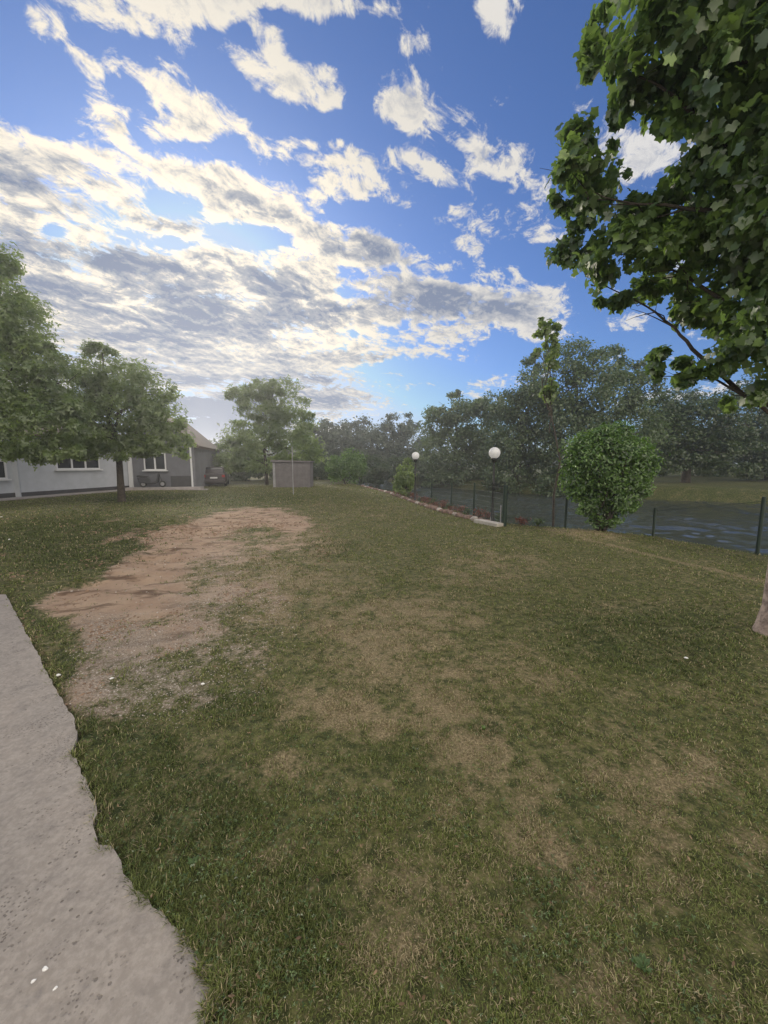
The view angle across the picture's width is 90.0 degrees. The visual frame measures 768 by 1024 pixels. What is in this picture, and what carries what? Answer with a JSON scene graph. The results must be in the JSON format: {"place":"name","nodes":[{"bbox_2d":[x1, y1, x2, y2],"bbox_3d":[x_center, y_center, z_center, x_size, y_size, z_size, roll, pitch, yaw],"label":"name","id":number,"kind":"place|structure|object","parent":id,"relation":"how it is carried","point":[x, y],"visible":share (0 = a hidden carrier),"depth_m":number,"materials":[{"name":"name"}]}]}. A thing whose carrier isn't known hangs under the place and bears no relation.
{"place":"outdoors","nodes":[
{"label":"outdoors","id":0,"kind":"place"},
{"bbox_2d":[0,489,207,500],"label":"pavement","id":1,"kind":"structure","parent":0,"point":[28,497],"depth_m":20.29,"materials":[{"name":"grey concrete"}]},
{"bbox_2d":[0,594,223,1023],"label":"path","id":2,"kind":"structure","parent":0,"point":[88,935],"depth_m":1.41,"materials":[{"name":"concrete"}]},
{"bbox_2d":[37,526,315,727],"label":"gravel","id":3,"kind":"structure","parent":0,"point":[75,706],"depth_m":3.33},
{"bbox_2d":[0,0,765,463],"label":"sky","id":4,"kind":"structure","parent":0,"point":[346,199],"materials":[{"name":"blue"}]},
{"bbox_2d":[0,464,767,1023],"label":"ground","id":5,"kind":"structure","parent":0,"point":[134,578],"depth_m":2.45,"materials":[{"name":"green plant"}]},
{"bbox_2d":[0,231,106,471],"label":"maple tree","id":6,"kind":"object","parent":5,"relation":"on","point":[22,409],"visible":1,"depth_m":12.49,"materials":[{"name":"green plant"}]},
{"bbox_2d":[0,411,220,497],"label":"house","id":7,"kind":"structure","parent":5,"relation":"on","point":[19,478],"depth_m":23.44,"materials":[{"name":"white paint"}]},
{"bbox_2d":[0,460,11,480],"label":"window","id":8,"kind":"structure","parent":7,"relation":"in","point":[3,469],"depth_m":18.25,"materials":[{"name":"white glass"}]},
{"bbox_2d":[54,448,102,470],"bbox_3d":[-17.275,-2.971,21.733,0.220,1.240,2.789,1,7,10],"label":"window","id":9,"kind":"structure","parent":7,"relation":"in","point":[69,464],"depth_m":21.64,"materials":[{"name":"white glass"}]},
{"bbox_2d":[137,472,165,486],"bbox_3d":[-15.139,-2.125,25.030,1.687,1.038,0.608,-2,7,-13],"label":"scooter","id":10,"kind":"object","parent":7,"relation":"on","point":[144,481],"visible":0.98,"depth_m":24.93,"materials":[{"name":"black metal"}]},
{"bbox_2d":[142,453,167,470],"bbox_3d":[-15.159,-3.305,25.398,1.495,1.210,0.220,-2,7,-13],"label":"window","id":11,"kind":"structure","parent":7,"relation":"in","point":[158,463],"depth_m":25.44,"materials":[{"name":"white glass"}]},
{"bbox_2d":[48,338,196,501],"bbox_3d":[-11.118,-3.800,16.343,6.146,6.868,3.718,0,7,0],"label":"maple tree","id":12,"kind":"object","parent":5,"relation":"on","point":[106,395],"visible":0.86,"depth_m":15.89,"materials":[{"name":"green plant"}]},
{"bbox_2d":[0,499,332,705],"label":"soil clods","id":13,"kind":"object","parent":5,"relation":"on","point":[124,626],"visible":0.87,"depth_m":5.92,"materials":[{"name":"brown soil"}]},
{"bbox_2d":[188,855,198,867],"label":"weed","id":14,"kind":"object","parent":5,"relation":"on","point":[191,862],"visible":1,"depth_m":1.55,"materials":[{"name":"green plant"}]},
{"bbox_2d":[204,467,228,485],"bbox_3d":[-13.183,-2.823,30.119,1.760,1.470,4.110,-2,7,-19],"label":"parked car","id":15,"kind":"object","parent":5,"relation":"on","point":[216,475],"visible":0.75,"depth_m":28.46,"materials":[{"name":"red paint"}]},
{"bbox_2d":[214,440,267,459],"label":"hedge bush","id":16,"kind":"object","parent":5,"relation":"on","point":[225,450],"visible":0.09,"depth_m":44.78,"materials":[{"name":"green plant"}]},
{"bbox_2d":[221,451,264,480],"bbox_3d":[-14.689,-4.496,37.763,6.340,3.290,3.401,0,7,0],"label":"hedge bush","id":17,"kind":"object","parent":5,"relation":"on","point":[240,476],"visible":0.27,"depth_m":37.08,"materials":[{"name":"green plant"}]},
{"bbox_2d":[245,455,272,479],"bbox_3d":[-11.398,-4.579,39.642,7.142,3.341,4.081,0,7,0],"label":"hedge bush","id":18,"kind":"object","parent":5,"relation":"on","point":[271,476],"visible":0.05,"depth_m":39.44,"materials":[{"name":"green plant"}]},
{"bbox_2d":[212,374,328,484],"bbox_3d":[-9.370,-6.461,30.449,10.034,8.717,5.161,0,7,0],"label":"maple tree","id":19,"kind":"object","parent":5,"relation":"on","point":[277,420],"visible":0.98,"depth_m":29.99,"materials":[{"name":"green plant"}]},
{"bbox_2d":[270,460,314,486],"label":"garden shed","id":20,"kind":"structure","parent":5,"relation":"on","point":[302,473],"depth_m":27.47,"materials":[{"name":"grey metal"}]},
{"bbox_2d":[291,447,293,493],"bbox_3d":[-4.912,-2.158,20.664,0.070,2.660,0.066,0,7,0],"label":"metal pole","id":21,"kind":"object","parent":5,"relation":"on","point":[292,470],"visible":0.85,"depth_m":20.63,"materials":[{"name":"grey metal"}]},
{"bbox_2d":[282,418,342,464],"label":"distant tree","id":22,"kind":"object","parent":5,"relation":"on","point":[332,438],"visible":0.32,"depth_m":53.89,"materials":[{"name":"green plant"}]},
{"bbox_2d":[308,451,340,479],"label":"hedge bush","id":23,"kind":"object","parent":5,"relation":"on","point":[319,470],"visible":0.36,"depth_m":40.63,"materials":[{"name":"green plant"}]},
{"bbox_2d":[324,445,367,483],"bbox_3d":[-3.216,-3.914,32.345,3.788,3.336,3.420,0,7,0],"label":"clipped bush","id":24,"kind":"object","parent":5,"relation":"on","point":[354,462],"visible":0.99,"depth_m":31.85,"materials":[{"name":"green plant"}]},
{"bbox_2d":[325,415,390,479],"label":"distant tree","id":25,"kind":"object","parent":5,"relation":"on","point":[348,439],"visible":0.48,"depth_m":57.70,"materials":[{"name":"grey plant"}]},
{"bbox_2d":[357,453,397,486],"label":"hedge bush","id":26,"kind":"object","parent":5,"relation":"on","point":[378,469],"visible":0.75,"depth_m":43.15,"materials":[{"name":"green plant"}]},
{"bbox_2d":[0,483,767,1023],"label":"grass","id":27,"kind":"structure","parent":5,"relation":"on","point":[268,969],"depth_m":1.78,"materials":[{"name":"green plant"}]},
{"bbox_2d":[353,412,432,479],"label":"distant tree","id":28,"kind":"object","parent":5,"relation":"on","point":[402,435],"visible":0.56,"depth_m":59.29,"materials":[{"name":"green plant"}]},
{"bbox_2d":[22,552,767,1023],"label":"clover","id":29,"kind":"object","parent":5,"relation":"on","point":[430,832],"visible":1,"depth_m":1.48,"materials":[{"name":"green plant"}]},
{"bbox_2d":[392,457,416,496],"bbox_3d":[1.009,-1.655,18.732,1.205,2.014,1.241,-5,8,-33],"label":"young shrub","id":30,"kind":"object","parent":5,"relation":"on","point":[402,484],"visible":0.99,"depth_m":18.56,"materials":[{"name":"green plant"}]},
{"bbox_2d":[47,538,767,1023],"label":"dry leaves","id":31,"kind":"object","parent":5,"relation":"on","point":[431,876],"visible":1,"depth_m":1.46,"materials":[{"name":"brown plant"}]},
{"bbox_2d":[383,455,443,485],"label":"hedge bush","id":32,"kind":"object","parent":5,"relation":"on","point":[398,459],"visible":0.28,"depth_m":45.02,"materials":[{"name":"green plant"}]},
{"bbox_2d":[412,452,418,500],"bbox_3d":[1.320,-1.420,16.147,0.312,2.187,0.312,0,7,0],"label":"globe lamp","id":33,"kind":"object","parent":5,"relation":"on","point":[415,456],"visible":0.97,"depth_m":16.02,"materials":[{"name":"black metal"}]},
{"bbox_2d":[436,500,448,508],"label":"bed plant","id":34,"kind":"object","parent":5,"relation":"on","point":[443,504],"visible":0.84,"depth_m":14.09,"materials":[{"name":"red plant"}]},
{"bbox_2d":[407,389,516,487],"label":"riverside tree","id":35,"kind":"object","parent":5,"relation":"on","point":[462,437],"visible":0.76,"depth_m":41.20,"materials":[{"name":"green plant"}]},
{"bbox_2d":[452,504,472,512],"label":"bed plant","id":36,"kind":"object","parent":5,"relation":"on","point":[460,509],"visible":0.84,"depth_m":12.58,"materials":[{"name":"red plant"}]},
{"bbox_2d":[463,515,472,518],"bbox_3d":[2.548,0.175,11.532,0.328,0.190,0.247,1,7,11],"label":"edging stone","id":37,"kind":"object","parent":5,"relation":"on","point":[467,516],"visible":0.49,"depth_m":11.47,"materials":[{"name":"brown stone"}]},
{"bbox_2d":[464,506,472,514],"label":"bed plant","id":38,"kind":"object","parent":5,"relation":"on","point":[467,511],"visible":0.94,"depth_m":12.08,"materials":[{"name":"green plant"}]},
{"bbox_2d":[467,507,487,517],"bbox_3d":[2.805,0.021,11.642,0.592,0.347,0.622,-3,8,-24],"label":"bed plant","id":39,"kind":"object","parent":5,"relation":"on","point":[479,511],"visible":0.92,"depth_m":11.60,"materials":[{"name":"red plant"}]},
{"bbox_2d":[209,422,761,467],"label":"distant wood","id":40,"kind":"object","parent":5,"relation":"on","point":[269,452],"visible":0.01,"depth_m":104.76,"materials":[{"name":"green plant"}]},
{"bbox_2d":[474,519,502,526],"bbox_3d":[2.826,0.307,10.382,0.260,0.120,0.909,-4,8,-27],"label":"concrete strip","id":41,"kind":"object","parent":5,"relation":"on","point":[489,522],"visible":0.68,"depth_m":10.27,"materials":[{"name":"grey concrete"}]},
{"bbox_2d":[489,447,499,521],"bbox_3d":[3.060,-0.729,10.741,0.312,2.142,0.312,0,7,0],"label":"globe lamp","id":42,"kind":"object","parent":5,"relation":"on","point":[494,453],"visible":0.95,"depth_m":10.65,"materials":[{"name":"black metal"}]},
{"bbox_2d":[511,516,530,525],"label":"bed plant","id":43,"kind":"object","parent":5,"relation":"on","point":[524,520],"visible":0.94,"depth_m":10.11,"materials":[{"name":"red plant"}]},
{"bbox_2d":[478,352,573,493],"bbox_3d":[13.667,-7.426,35.251,10.117,14.048,7.738,0,7,0],"label":"riverside tree","id":44,"kind":"object","parent":5,"relation":"on","point":[513,456],"visible":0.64,"depth_m":34.40,"materials":[{"name":"green plant"}]},
{"bbox_2d":[527,516,546,526],"bbox_3d":[3.989,0.260,9.954,0.523,0.265,0.437,-5,8,-34],"label":"bed plant","id":45,"kind":"object","parent":5,"relation":"on","point":[536,521],"visible":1,"depth_m":9.96,"materials":[{"name":"green plant"}]},
{"bbox_2d":[531,316,562,526],"bbox_3d":[5.139,-1.964,12.412,1.116,8.367,0.768,-3,8,-25],"label":"sapling","id":46,"kind":"object","parent":5,"relation":"on","point":[552,386],"visible":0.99,"depth_m":12.11,"materials":[{"name":"green plant"}]},
{"bbox_2d":[398,482,767,554],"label":"fence","id":47,"kind":"object","parent":5,"relation":"on","point":[763,501],"visible":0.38,"depth_m":9.98,"materials":[{"name":"black metal"}]},
{"bbox_2d":[518,334,676,496],"bbox_3d":[16.904,-7.132,31.179,11.050,13.406,8.005,0,7,0],"label":"riverside tree","id":48,"kind":"object","parent":5,"relation":"on","point":[577,415],"visible":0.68,"depth_m":29.92,"materials":[{"name":"green plant"}]},
{"bbox_2d":[557,420,670,530],"bbox_3d":[5.478,-0.841,9.333,2.434,2.773,2.299,0,7,0],"label":"round bush","id":49,"kind":"object","parent":5,"relation":"on","point":[596,454],"visible":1,"depth_m":9.04,"materials":[{"name":"green plant"}]},
{"bbox_2d":[632,953,652,974],"bbox_3d":[0.830,1.448,1.228,0.061,0.017,0.056,-2,7,-17],"label":"weed","id":50,"kind":"object","parent":5,"relation":"on","point":[640,963],"visible":1,"depth_m":1.23,"materials":[{"name":"green plant"}]},
{"bbox_2d":[541,0,767,635],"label":"plane tree","id":51,"kind":"object","parent":5,"relation":"on","point":[713,55],"visible":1,"depth_m":3.26,"materials":[{"name":"green plant"}]},
{"bbox_2d":[626,385,760,476],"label":"tree","id":52,"kind":"object","parent":5,"relation":"on","point":[691,395],"visible":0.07,"depth_m":46.12,"materials":[{"name":"green plant"}]},
{"bbox_2d":[636,387,767,482],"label":"tree","id":53,"kind":"object","parent":5,"relation":"on","point":[697,440],"visible":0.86,"depth_m":32.41,"materials":[{"name":"green plant"}]},
{"bbox_2d":[692,362,767,480],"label":"tree","id":54,"kind":"object","parent":5,"relation":"on","point":[761,456],"visible":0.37,"depth_m":35.44,"materials":[{"name":"green plant"}]},
{"bbox_2d":[346,480,767,555],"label":"water","id":55,"kind":"structure","parent":0,"point":[732,526],"depth_m":19.29,"materials":[{"name":"grey liquid"}]}
]}

